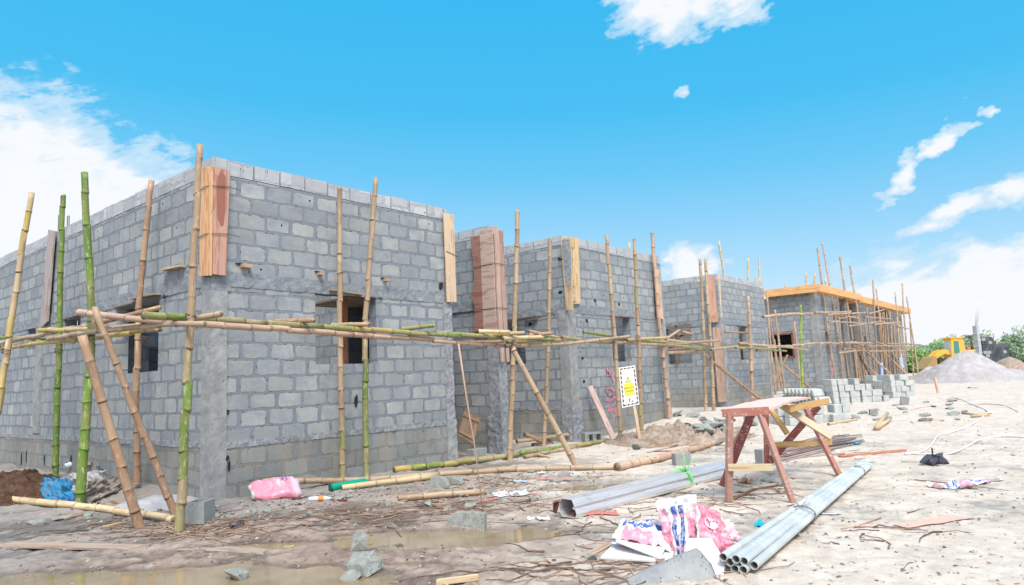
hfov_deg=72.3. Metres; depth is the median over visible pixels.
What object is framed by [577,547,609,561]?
plank
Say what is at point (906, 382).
concrete block
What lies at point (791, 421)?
concrete block
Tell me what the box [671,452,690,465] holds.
concrete block
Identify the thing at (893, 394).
concrete block
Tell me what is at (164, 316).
bamboo rail
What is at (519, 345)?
bamboo rail
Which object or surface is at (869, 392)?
concrete block
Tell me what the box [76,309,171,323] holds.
bamboo rail
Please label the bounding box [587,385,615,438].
plank
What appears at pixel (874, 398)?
concrete block
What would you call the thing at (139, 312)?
bamboo rail
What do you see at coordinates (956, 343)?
side window
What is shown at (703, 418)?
concrete chunk
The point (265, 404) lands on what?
block house
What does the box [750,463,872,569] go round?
galvanised pipe
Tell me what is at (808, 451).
steel rod
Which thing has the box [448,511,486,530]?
concrete slab
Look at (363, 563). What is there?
concrete chunk
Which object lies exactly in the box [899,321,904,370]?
bamboo pole
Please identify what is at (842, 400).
concrete block
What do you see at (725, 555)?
galvanised pipe
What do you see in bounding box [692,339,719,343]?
bamboo rail
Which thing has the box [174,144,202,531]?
bamboo pole
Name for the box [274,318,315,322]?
bamboo rail
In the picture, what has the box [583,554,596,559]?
concrete chunk
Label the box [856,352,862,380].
bamboo pole
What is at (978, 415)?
stick
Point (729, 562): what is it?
galvanised pipe
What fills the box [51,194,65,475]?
bamboo pole
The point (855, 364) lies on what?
bamboo pole
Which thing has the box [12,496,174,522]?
bamboo pole
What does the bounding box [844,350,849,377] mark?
bamboo pole
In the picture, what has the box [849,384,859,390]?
concrete block
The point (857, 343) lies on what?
bamboo rail
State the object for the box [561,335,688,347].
bamboo rail
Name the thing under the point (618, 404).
bamboo pole
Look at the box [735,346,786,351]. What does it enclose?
bamboo rail
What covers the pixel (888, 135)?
sky
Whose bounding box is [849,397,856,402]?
concrete block
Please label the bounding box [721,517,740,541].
empty cement sack
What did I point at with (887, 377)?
concrete block
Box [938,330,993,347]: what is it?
bush
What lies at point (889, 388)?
concrete block
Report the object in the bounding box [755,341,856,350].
bamboo rail
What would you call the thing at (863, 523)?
stick
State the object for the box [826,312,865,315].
bamboo rail
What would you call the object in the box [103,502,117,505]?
plastic scrap
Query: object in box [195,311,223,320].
bamboo rail
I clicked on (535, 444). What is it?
pile stick
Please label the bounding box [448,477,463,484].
concrete slab
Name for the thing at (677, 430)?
earth heap
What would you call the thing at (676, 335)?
window frame
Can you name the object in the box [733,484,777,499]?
stick
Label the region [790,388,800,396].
concrete block
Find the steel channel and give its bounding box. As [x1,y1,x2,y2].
[552,460,733,517]
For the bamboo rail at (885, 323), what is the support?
attached to the bamboo rail
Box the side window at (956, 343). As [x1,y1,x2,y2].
[954,341,959,352]
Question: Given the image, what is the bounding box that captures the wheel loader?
[915,336,974,369]
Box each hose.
[904,397,988,454]
[908,435,1023,454]
[911,403,1017,411]
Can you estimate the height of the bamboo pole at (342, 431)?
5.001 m
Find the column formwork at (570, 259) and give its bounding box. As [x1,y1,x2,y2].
[552,238,579,309]
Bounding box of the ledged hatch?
[458,411,479,443]
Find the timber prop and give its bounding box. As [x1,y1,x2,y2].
[342,297,347,363]
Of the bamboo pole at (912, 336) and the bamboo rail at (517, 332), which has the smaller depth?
the bamboo rail at (517, 332)
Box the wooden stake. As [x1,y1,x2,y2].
[933,377,938,392]
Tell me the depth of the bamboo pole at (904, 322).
51.67 m
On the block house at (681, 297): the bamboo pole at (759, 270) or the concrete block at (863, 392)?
the bamboo pole at (759, 270)
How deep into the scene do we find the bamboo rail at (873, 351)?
44.51 m
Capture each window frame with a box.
[666,324,690,364]
[768,333,794,357]
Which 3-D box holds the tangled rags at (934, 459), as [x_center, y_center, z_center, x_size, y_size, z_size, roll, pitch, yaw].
[6.556,2.559,10.889,0.359,0.303,0.518,-8,-9,39]
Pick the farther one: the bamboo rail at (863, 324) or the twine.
the bamboo rail at (863, 324)
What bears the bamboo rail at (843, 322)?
attached to the bamboo rail at (863, 324)
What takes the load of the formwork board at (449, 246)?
attached to the block house at (265, 404)
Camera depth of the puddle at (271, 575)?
6.25 m
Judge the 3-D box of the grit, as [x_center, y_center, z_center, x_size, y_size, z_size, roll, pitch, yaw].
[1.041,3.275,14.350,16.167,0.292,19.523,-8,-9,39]
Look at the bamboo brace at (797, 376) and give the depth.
34.66 m
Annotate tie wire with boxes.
[792,498,815,522]
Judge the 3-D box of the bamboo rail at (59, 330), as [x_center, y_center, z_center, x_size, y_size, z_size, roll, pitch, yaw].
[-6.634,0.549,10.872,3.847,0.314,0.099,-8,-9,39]
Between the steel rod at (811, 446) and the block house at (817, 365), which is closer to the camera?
the steel rod at (811, 446)
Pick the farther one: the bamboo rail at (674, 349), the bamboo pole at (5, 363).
the bamboo rail at (674, 349)
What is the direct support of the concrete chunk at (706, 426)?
on the earth heap at (677, 430)
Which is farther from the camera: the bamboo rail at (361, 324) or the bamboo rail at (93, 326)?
the bamboo rail at (361, 324)
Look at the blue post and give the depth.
43.77 m
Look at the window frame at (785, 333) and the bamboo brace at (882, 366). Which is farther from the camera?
the bamboo brace at (882, 366)
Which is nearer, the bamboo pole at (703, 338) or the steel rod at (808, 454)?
the steel rod at (808, 454)
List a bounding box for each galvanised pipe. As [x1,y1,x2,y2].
[719,460,864,561]
[725,538,756,566]
[730,563,741,572]
[732,460,868,563]
[739,561,750,574]
[740,462,869,565]
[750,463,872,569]
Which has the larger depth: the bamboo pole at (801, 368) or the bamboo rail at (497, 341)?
the bamboo pole at (801, 368)
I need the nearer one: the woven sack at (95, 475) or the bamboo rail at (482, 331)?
the woven sack at (95, 475)
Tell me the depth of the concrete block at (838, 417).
19.34 m
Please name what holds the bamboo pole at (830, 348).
attached to the block house at (817, 365)
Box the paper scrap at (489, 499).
[478,497,498,501]
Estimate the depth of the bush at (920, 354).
86.26 m
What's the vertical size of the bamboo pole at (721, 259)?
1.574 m
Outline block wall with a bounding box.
[980,337,1010,361]
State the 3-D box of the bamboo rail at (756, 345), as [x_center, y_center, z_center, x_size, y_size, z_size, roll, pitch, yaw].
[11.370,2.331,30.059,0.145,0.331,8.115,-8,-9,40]
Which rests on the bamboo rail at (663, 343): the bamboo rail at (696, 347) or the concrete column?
the bamboo rail at (696, 347)
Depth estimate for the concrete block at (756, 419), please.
20.35 m
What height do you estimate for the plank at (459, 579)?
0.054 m
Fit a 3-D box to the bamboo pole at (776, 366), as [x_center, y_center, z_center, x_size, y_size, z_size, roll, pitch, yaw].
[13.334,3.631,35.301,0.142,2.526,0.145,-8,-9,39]
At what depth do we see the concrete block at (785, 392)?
27.72 m
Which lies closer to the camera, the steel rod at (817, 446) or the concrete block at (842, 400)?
the steel rod at (817, 446)
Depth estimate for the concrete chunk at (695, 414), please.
21.16 m
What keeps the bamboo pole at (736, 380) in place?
on the ground
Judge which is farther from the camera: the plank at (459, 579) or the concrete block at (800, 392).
the concrete block at (800, 392)
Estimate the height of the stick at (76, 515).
0.051 m
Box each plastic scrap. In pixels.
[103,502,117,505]
[229,519,243,527]
[492,490,508,494]
[493,489,528,496]
[512,479,526,481]
[527,515,550,519]
[822,512,840,514]
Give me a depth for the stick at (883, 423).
17.72 m
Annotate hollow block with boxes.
[185,498,214,523]
[581,432,601,441]
[869,409,877,414]
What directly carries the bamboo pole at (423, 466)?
on the ground
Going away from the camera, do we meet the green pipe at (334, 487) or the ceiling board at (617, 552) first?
the ceiling board at (617, 552)
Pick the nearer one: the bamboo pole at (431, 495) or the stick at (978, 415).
the bamboo pole at (431, 495)
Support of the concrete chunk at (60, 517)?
on the ground
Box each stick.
[64,513,82,519]
[458,343,482,511]
[515,433,568,442]
[523,432,541,442]
[531,443,541,445]
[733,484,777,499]
[840,517,880,528]
[873,412,888,430]
[880,417,891,427]
[915,479,1008,490]
[961,412,991,414]
[971,414,989,417]
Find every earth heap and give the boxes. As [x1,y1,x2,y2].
[0,468,59,505]
[605,419,757,447]
[996,357,1023,370]
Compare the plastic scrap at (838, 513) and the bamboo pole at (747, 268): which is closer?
the plastic scrap at (838, 513)
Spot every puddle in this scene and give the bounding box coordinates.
[0,559,422,584]
[231,540,372,552]
[331,527,565,550]
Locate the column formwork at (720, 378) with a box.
[708,274,725,401]
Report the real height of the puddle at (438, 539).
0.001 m
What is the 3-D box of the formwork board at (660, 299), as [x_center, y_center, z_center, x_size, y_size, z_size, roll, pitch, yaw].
[4.491,0.038,21.510,0.030,1.566,0.407,-8,-9,39]
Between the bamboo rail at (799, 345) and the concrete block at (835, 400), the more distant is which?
the bamboo rail at (799, 345)
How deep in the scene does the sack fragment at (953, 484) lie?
8.86 m
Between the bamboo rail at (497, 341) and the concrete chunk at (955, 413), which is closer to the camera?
the bamboo rail at (497, 341)
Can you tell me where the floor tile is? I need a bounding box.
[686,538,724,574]
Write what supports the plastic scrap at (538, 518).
on the ground
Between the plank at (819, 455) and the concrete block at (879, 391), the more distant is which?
the concrete block at (879, 391)
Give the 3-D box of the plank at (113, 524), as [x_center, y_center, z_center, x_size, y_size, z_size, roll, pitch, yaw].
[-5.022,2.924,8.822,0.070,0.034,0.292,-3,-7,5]
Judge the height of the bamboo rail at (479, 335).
0.160 m
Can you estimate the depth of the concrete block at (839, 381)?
25.61 m
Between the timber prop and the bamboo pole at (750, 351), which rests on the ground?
the bamboo pole at (750, 351)
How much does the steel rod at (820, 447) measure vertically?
0.050 m
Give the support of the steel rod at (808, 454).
on the ground
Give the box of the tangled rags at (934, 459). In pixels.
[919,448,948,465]
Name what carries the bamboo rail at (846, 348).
attached to the bamboo rail at (860, 345)
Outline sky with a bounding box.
[0,0,1023,355]
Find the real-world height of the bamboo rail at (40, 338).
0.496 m
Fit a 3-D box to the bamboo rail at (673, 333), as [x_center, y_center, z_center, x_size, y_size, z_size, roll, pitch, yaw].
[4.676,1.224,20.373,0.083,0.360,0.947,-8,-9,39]
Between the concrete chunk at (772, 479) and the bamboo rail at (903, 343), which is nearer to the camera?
the concrete chunk at (772, 479)
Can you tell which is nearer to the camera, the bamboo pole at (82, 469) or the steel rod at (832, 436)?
the bamboo pole at (82, 469)
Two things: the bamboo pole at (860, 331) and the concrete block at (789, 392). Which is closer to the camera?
the concrete block at (789, 392)
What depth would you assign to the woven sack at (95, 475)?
11.21 m
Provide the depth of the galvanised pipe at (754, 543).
6.54 m
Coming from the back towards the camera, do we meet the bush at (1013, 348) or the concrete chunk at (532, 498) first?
the bush at (1013, 348)
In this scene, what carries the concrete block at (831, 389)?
on the concrete block at (833, 394)
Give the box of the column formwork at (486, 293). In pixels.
[470,226,509,361]
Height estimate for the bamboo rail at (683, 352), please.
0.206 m
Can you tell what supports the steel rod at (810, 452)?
on the ground
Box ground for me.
[0,373,1023,584]
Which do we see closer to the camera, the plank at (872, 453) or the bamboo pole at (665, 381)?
the plank at (872, 453)
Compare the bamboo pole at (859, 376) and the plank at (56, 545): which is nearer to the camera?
the plank at (56, 545)
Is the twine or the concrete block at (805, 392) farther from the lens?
the concrete block at (805, 392)
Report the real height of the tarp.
0.378 m
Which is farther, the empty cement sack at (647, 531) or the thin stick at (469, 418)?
the thin stick at (469, 418)
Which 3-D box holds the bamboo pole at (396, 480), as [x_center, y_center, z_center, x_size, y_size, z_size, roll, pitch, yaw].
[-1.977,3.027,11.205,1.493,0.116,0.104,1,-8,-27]
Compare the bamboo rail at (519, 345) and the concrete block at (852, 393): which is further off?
the concrete block at (852, 393)
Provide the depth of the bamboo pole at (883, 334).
48.23 m
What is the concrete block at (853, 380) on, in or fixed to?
on the concrete block at (856, 387)
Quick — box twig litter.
[1,445,970,584]
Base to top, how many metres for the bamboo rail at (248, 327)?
0.252 m
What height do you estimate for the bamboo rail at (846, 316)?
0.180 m
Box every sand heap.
[912,349,1023,383]
[914,366,931,376]
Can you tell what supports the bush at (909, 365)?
on the ground
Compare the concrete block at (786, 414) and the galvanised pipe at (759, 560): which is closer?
the galvanised pipe at (759, 560)
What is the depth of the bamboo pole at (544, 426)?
16.11 m
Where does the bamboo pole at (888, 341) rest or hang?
on the ground
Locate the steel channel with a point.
(598, 500)
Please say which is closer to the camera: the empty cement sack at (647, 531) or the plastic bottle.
the empty cement sack at (647, 531)
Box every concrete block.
[467,447,486,456]
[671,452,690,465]
[743,416,759,422]
[754,448,774,464]
[769,415,775,422]
[774,408,784,415]
[776,416,784,424]
[783,388,789,395]
[784,410,800,416]
[785,417,798,425]
[786,388,794,395]
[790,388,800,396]
[794,388,805,396]
[798,389,803,396]
[802,388,813,396]
[806,388,818,396]
[810,389,824,396]
[814,415,823,423]
[816,414,829,421]
[817,396,831,403]
[817,406,823,413]
[823,379,836,385]
[824,385,837,391]
[826,392,838,397]
[827,404,841,412]
[829,413,848,421]
[830,398,839,403]
[834,385,843,390]
[836,379,842,384]
[838,391,844,397]
[839,398,845,403]
[840,404,850,412]
[842,379,847,384]
[844,385,849,390]
[847,378,859,383]
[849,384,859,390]
[849,391,855,396]
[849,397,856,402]
[858,390,866,395]
[860,384,864,389]
[860,396,867,401]
[864,375,876,380]
[865,384,871,389]
[867,390,871,395]
[872,389,881,395]
[872,390,877,395]
[872,396,877,401]
[873,381,882,386]
[877,395,881,401]
[881,375,894,380]
[881,395,888,400]
[882,381,895,385]
[883,386,895,391]
[884,392,897,397]
[894,374,904,379]
[894,380,900,385]
[896,386,900,391]
[900,396,909,404]
[904,380,909,385]
[905,391,910,396]
[909,385,914,390]
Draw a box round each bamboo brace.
[774,355,787,381]
[784,364,810,387]
[853,344,870,374]
[858,344,891,374]
[878,347,908,376]
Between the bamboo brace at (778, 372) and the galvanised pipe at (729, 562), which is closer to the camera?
the galvanised pipe at (729, 562)
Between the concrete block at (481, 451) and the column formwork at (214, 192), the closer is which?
the column formwork at (214, 192)
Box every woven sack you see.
[69,470,107,493]
[86,477,121,503]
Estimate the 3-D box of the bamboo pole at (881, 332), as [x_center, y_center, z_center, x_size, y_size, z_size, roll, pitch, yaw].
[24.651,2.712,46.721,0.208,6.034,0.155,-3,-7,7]
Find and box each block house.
[0,157,671,501]
[661,274,773,407]
[763,284,910,391]
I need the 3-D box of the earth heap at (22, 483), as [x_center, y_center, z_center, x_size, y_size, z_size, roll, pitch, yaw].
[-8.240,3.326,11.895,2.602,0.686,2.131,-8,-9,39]
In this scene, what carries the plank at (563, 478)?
on the ground
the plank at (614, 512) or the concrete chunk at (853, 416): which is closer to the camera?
the plank at (614, 512)
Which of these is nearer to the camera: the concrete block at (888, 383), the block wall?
the concrete block at (888, 383)
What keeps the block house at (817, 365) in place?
on the ground
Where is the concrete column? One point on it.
(977, 340)
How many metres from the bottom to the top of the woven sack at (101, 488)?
0.353 m
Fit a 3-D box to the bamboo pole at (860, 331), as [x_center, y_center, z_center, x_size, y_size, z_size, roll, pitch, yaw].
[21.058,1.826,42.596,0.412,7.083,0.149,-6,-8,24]
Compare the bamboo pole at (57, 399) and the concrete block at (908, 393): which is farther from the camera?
the concrete block at (908, 393)
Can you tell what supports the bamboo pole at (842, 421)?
on the ground
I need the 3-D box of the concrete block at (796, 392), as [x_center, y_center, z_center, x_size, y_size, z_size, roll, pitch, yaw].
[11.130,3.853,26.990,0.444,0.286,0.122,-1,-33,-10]
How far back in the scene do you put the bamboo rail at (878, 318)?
43.91 m
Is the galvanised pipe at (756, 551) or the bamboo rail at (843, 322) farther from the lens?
the bamboo rail at (843, 322)
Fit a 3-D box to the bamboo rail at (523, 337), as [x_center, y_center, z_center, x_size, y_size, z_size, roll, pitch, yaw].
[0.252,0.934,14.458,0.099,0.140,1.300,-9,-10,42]
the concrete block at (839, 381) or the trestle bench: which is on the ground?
the trestle bench
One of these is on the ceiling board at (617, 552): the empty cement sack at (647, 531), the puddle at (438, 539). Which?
the empty cement sack at (647, 531)
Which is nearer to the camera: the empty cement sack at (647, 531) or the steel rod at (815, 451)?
the empty cement sack at (647, 531)
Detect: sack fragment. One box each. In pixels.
[927,480,972,488]
[957,477,1004,485]
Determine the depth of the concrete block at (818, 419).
19.23 m
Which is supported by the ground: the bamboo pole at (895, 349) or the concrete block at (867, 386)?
the bamboo pole at (895, 349)
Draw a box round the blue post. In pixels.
[880,362,882,374]
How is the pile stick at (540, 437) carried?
on the pile stick
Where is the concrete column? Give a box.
[972,299,981,354]
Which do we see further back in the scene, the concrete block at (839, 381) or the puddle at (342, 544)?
the concrete block at (839, 381)
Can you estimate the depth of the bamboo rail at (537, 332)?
14.82 m
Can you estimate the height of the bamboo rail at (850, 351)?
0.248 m
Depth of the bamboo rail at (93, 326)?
10.41 m
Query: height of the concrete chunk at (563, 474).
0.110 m
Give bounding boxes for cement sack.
[249,476,301,500]
[611,518,670,551]
[656,493,696,554]
[695,503,732,552]
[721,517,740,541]
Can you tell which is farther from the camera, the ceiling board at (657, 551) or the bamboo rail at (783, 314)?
the bamboo rail at (783, 314)
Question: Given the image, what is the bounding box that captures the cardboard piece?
[736,477,755,482]
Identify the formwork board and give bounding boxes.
[40,230,55,327]
[443,213,457,301]
[656,269,663,318]
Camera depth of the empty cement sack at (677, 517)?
6.25 m
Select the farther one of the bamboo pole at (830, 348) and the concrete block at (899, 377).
the bamboo pole at (830, 348)
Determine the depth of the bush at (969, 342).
90.79 m
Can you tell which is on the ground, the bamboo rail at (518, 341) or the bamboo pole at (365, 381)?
the bamboo pole at (365, 381)
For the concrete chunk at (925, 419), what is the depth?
18.16 m
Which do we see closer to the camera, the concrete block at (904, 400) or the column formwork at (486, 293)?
the column formwork at (486, 293)
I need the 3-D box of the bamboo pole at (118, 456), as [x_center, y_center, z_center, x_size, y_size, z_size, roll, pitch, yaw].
[-4.844,1.726,8.494,0.793,2.442,0.135,2,-8,-32]
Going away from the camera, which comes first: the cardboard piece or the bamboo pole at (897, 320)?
the cardboard piece
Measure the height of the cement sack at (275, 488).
0.364 m
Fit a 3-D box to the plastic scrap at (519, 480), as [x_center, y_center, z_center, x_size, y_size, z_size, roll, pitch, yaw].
[0.122,2.944,10.975,0.258,0.044,0.110,-6,-8,28]
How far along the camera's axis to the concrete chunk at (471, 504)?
8.93 m
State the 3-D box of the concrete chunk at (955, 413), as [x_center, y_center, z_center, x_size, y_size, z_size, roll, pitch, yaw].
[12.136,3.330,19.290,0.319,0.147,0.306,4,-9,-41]
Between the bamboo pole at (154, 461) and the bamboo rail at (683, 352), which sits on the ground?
the bamboo pole at (154, 461)
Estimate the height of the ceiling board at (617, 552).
0.074 m
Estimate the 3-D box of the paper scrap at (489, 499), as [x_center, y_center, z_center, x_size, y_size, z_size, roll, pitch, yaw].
[-0.317,2.760,9.357,0.302,0.038,0.105,1,-8,-27]
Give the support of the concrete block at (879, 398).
on the ground
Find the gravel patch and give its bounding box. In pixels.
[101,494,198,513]
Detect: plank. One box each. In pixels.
[0,541,238,551]
[103,522,122,526]
[228,546,405,567]
[280,496,346,501]
[436,573,478,584]
[536,477,570,479]
[538,454,553,457]
[548,483,622,490]
[571,510,618,514]
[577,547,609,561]
[580,542,613,556]
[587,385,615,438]
[646,441,680,447]
[796,452,844,458]
[838,449,906,457]
[893,515,973,527]
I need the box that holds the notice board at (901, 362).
[900,354,903,367]
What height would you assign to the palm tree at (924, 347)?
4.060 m
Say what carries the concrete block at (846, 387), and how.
on the concrete block
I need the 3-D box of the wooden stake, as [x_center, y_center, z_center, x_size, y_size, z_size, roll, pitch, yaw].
[17.752,3.917,29.291,0.130,0.778,0.107,0,-8,-19]
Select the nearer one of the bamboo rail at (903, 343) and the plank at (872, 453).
the plank at (872, 453)
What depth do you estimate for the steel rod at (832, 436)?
15.30 m
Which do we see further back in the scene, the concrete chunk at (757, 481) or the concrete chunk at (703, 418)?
the concrete chunk at (703, 418)
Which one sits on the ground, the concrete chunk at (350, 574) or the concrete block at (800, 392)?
the concrete chunk at (350, 574)
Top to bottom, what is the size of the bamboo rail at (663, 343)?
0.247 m
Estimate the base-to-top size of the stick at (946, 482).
0.030 m
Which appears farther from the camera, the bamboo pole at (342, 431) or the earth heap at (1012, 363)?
the earth heap at (1012, 363)
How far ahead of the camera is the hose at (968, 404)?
21.81 m
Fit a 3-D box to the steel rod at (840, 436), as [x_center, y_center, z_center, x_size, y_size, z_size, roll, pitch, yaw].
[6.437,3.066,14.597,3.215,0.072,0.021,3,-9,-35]
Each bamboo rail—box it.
[0,324,86,344]
[0,328,162,350]
[0,336,46,339]
[38,322,140,332]
[46,321,206,340]
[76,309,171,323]
[90,306,96,333]
[95,305,160,325]
[141,311,500,339]
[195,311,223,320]
[196,321,503,347]
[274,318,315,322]
[331,322,369,326]
[401,324,435,329]
[435,330,561,340]
[470,340,503,342]
[478,329,509,333]
[490,331,524,335]
[501,335,544,340]
[504,335,630,347]
[506,339,563,343]
[527,329,560,337]
[530,332,552,335]
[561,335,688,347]
[582,330,690,344]
[626,336,667,341]
[633,341,707,350]
[664,329,680,339]
[664,346,706,348]
[667,339,708,345]
[667,348,691,350]
[668,350,704,354]
[682,330,692,335]
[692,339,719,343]
[710,343,756,350]
[724,331,753,333]
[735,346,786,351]
[737,342,807,350]
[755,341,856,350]
[762,312,818,317]
[814,310,851,313]
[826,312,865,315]
[828,320,863,323]
[833,315,858,318]
[837,314,859,319]
[838,350,864,353]
[842,346,879,349]
[844,342,871,343]
[848,321,881,326]
[852,344,913,347]
[864,316,890,319]
[868,350,909,352]
[873,322,898,325]
[886,343,921,345]
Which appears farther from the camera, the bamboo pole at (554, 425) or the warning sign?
the warning sign
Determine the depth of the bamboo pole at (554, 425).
12.60 m
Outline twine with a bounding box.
[672,450,698,483]
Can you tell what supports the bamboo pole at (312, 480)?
on the ground
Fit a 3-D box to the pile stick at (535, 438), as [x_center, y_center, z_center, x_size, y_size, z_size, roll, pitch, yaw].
[0.496,3.439,16.604,0.484,0.305,0.123,1,-8,-29]
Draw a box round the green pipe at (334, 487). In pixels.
[328,474,392,491]
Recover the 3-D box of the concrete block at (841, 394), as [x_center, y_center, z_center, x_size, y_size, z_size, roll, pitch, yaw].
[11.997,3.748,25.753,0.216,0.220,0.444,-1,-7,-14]
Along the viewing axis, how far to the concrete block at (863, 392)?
25.75 m
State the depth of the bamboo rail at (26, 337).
12.51 m
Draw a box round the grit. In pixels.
[9,418,1023,584]
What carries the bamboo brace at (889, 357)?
attached to the bamboo pole
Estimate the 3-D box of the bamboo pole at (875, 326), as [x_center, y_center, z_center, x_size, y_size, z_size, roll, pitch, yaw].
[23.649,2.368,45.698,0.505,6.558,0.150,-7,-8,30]
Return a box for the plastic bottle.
[308,496,330,500]
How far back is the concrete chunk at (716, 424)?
16.93 m
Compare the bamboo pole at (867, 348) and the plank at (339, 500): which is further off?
the bamboo pole at (867, 348)
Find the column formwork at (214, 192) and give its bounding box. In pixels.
[198,166,239,275]
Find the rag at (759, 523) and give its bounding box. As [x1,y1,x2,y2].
[754,519,764,526]
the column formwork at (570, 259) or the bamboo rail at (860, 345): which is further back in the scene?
the bamboo rail at (860, 345)
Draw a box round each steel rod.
[781,441,859,454]
[781,443,858,458]
[781,444,852,459]
[782,444,841,456]
[784,439,853,451]
[784,440,852,452]
[785,445,845,460]
[786,440,862,453]
[801,434,849,440]
[813,434,861,439]
[831,436,862,439]
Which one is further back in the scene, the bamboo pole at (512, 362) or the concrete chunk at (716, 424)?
the concrete chunk at (716, 424)
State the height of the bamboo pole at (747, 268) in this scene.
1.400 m
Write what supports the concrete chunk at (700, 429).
on the earth heap at (677, 430)
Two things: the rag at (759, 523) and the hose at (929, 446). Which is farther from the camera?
the hose at (929, 446)
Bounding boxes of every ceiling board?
[600,544,672,561]
[615,539,665,558]
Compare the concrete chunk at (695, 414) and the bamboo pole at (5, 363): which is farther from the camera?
the concrete chunk at (695, 414)
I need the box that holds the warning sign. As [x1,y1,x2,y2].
[619,365,640,438]
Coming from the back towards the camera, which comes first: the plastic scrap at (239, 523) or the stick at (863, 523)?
the plastic scrap at (239, 523)
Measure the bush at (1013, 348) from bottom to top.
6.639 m
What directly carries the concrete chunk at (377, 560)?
on the ground
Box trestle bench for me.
[719,397,841,502]
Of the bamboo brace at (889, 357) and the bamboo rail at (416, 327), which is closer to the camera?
the bamboo rail at (416, 327)
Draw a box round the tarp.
[39,477,74,501]
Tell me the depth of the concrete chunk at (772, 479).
9.95 m
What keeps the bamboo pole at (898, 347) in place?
on the ground
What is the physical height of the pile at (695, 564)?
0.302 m
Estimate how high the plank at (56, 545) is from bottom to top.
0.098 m
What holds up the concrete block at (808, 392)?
on the concrete block
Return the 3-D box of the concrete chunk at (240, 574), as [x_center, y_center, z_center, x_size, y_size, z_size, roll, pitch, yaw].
[-2.406,2.485,6.133,0.196,0.116,0.170,-8,-9,39]
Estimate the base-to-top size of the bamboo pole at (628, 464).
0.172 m
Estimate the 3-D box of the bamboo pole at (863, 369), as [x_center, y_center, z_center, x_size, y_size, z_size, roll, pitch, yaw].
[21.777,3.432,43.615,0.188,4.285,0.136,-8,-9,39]
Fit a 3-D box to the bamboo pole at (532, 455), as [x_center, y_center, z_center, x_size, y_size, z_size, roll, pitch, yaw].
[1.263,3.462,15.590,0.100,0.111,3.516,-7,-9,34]
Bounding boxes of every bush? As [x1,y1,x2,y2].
[905,339,943,372]
[906,353,921,372]
[917,347,942,356]
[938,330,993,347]
[964,340,999,349]
[967,325,1023,361]
[1000,331,1023,361]
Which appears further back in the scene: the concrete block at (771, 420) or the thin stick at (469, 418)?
the concrete block at (771, 420)
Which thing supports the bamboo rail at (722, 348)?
attached to the bamboo pole at (750, 351)
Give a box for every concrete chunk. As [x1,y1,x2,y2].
[26,518,46,524]
[52,513,76,520]
[83,512,93,516]
[223,567,249,580]
[339,569,361,579]
[345,550,384,577]
[351,530,368,550]
[372,555,381,573]
[464,502,475,506]
[529,496,536,500]
[550,478,562,481]
[558,471,570,476]
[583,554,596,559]
[632,443,640,449]
[673,410,682,416]
[686,411,699,416]
[694,423,713,430]
[694,428,703,431]
[698,416,707,420]
[709,421,724,427]
[750,477,760,484]
[763,475,781,482]
[850,414,860,418]
[918,418,932,420]
[947,411,959,415]
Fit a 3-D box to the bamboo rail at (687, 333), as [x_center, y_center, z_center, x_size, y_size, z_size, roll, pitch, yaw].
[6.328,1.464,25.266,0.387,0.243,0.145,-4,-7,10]
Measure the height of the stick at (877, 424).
0.221 m
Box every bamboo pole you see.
[0,192,34,413]
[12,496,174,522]
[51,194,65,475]
[75,172,95,502]
[77,334,144,528]
[91,307,174,514]
[132,180,154,484]
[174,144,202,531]
[266,465,613,483]
[336,187,345,477]
[341,473,432,489]
[361,177,378,476]
[393,440,601,472]
[398,488,484,500]
[507,210,519,460]
[511,347,578,464]
[523,439,606,458]
[541,237,551,446]
[605,235,622,435]
[613,440,716,470]
[633,238,643,429]
[650,233,671,416]
[698,259,707,410]
[704,259,715,410]
[706,355,761,399]
[718,241,724,274]
[747,258,748,279]
[747,296,753,401]
[758,259,760,282]
[766,292,776,394]
[770,320,782,387]
[773,339,779,389]
[774,310,784,393]
[794,321,800,387]
[799,305,803,387]
[816,248,835,378]
[821,242,843,378]
[827,418,857,425]
[839,255,853,339]
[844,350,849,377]
[849,265,867,375]
[853,349,857,377]
[855,349,860,380]
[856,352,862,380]
[859,314,865,381]
[864,321,871,374]
[866,307,875,372]
[872,279,877,378]
[875,288,887,374]
[878,315,881,361]
[881,312,885,374]
[883,312,888,374]
[885,310,890,372]
[889,311,895,374]
[893,321,897,373]
[894,291,901,357]
[896,317,899,373]
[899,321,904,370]
[901,283,908,361]
[906,296,918,372]
[909,321,913,375]
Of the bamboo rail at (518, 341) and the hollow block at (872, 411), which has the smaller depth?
the bamboo rail at (518, 341)
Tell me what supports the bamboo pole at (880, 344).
attached to the block house at (817, 365)
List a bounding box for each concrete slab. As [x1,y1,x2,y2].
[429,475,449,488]
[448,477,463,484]
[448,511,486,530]
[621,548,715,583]
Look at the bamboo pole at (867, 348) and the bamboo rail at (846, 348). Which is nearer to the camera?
the bamboo rail at (846, 348)
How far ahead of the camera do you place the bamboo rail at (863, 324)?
40.95 m
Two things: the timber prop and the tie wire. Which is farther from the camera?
the timber prop

